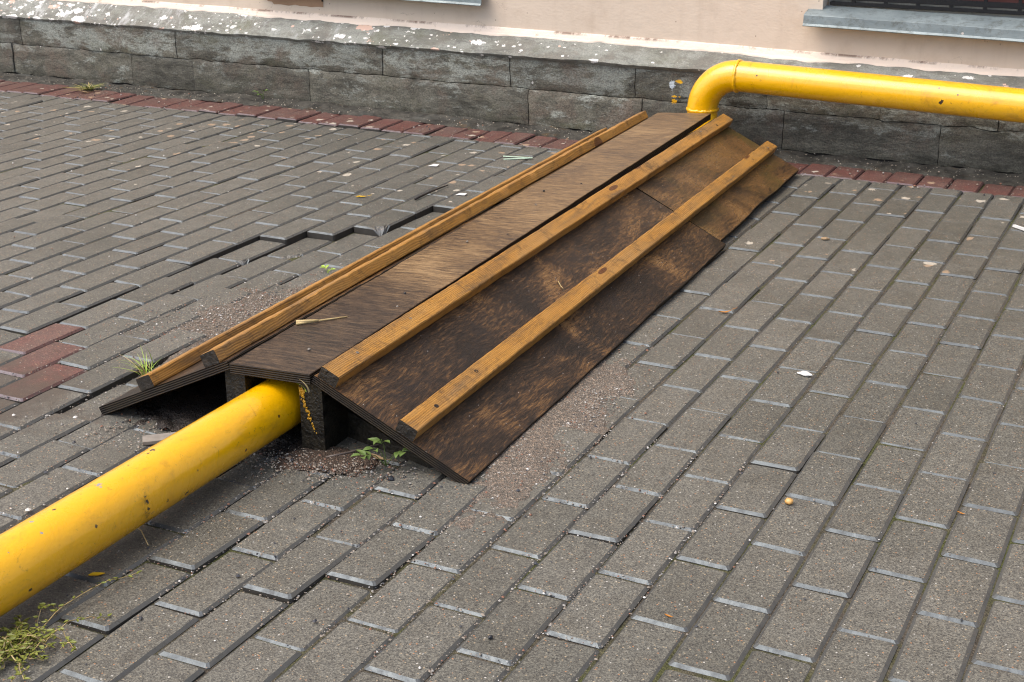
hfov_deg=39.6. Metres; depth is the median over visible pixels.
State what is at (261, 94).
leafy weed
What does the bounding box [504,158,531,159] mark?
plastic strip
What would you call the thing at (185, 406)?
dark gap
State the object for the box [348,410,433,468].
dark gap
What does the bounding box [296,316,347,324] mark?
splinter
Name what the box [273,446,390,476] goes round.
sand drift
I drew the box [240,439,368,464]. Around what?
sand drift
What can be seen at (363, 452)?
leafy weed
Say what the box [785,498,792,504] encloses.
acorn
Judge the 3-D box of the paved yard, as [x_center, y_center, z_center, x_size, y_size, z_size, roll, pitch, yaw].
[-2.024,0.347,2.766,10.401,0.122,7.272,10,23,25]
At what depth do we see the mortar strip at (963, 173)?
5.96 m
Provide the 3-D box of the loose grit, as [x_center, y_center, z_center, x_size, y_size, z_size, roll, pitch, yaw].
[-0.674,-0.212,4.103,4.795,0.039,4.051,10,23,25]
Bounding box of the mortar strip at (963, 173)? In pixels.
[0,71,1023,186]
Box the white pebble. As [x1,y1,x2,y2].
[797,371,811,375]
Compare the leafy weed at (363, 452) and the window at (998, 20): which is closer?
the leafy weed at (363, 452)
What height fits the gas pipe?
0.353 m
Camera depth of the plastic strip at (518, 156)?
5.37 m
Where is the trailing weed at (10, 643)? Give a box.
[0,570,141,681]
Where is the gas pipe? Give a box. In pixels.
[0,59,1023,616]
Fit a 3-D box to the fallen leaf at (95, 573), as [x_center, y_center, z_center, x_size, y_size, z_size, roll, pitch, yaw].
[-0.714,0.401,2.444,0.030,0.003,0.012,-5,21,-13]
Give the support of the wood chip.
on the paved yard
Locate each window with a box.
[404,0,481,5]
[802,0,1023,42]
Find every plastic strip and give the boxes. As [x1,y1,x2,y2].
[503,156,532,157]
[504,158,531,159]
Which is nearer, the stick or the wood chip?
the wood chip
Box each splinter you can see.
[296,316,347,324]
[296,319,318,322]
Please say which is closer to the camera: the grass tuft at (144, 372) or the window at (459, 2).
the grass tuft at (144, 372)
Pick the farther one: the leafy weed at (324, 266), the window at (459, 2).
the window at (459, 2)
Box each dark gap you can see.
[101,371,301,446]
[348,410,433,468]
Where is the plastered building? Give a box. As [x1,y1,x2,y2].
[0,0,1023,173]
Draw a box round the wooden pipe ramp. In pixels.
[99,111,798,484]
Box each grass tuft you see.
[62,82,101,90]
[115,348,156,375]
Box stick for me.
[414,185,447,199]
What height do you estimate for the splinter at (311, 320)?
0.009 m
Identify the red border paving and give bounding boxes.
[0,79,1023,197]
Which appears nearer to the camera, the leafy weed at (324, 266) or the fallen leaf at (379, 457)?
the fallen leaf at (379, 457)
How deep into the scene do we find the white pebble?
3.29 m
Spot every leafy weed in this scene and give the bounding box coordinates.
[252,89,268,98]
[320,265,334,272]
[351,437,408,465]
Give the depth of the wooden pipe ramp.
3.43 m
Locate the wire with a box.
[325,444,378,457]
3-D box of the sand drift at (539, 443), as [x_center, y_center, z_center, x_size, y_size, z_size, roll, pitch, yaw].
[0.098,0.198,3.028,0.208,0.039,1.092,9,22,23]
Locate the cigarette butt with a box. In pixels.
[1012,224,1023,230]
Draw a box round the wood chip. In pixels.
[142,432,174,444]
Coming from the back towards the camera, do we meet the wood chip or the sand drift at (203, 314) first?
the sand drift at (203, 314)
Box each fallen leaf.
[88,572,104,575]
[371,453,389,459]
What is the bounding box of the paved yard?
[0,91,1023,681]
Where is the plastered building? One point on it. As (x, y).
(593, 65)
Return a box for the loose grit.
[0,85,1022,681]
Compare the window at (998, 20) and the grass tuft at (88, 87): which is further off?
the grass tuft at (88, 87)
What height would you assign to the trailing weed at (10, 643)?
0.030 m
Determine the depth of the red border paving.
5.93 m
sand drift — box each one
[144,272,321,363]
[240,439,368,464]
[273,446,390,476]
[448,345,652,530]
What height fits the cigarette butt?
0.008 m
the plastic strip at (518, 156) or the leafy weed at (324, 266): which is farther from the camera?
the plastic strip at (518, 156)

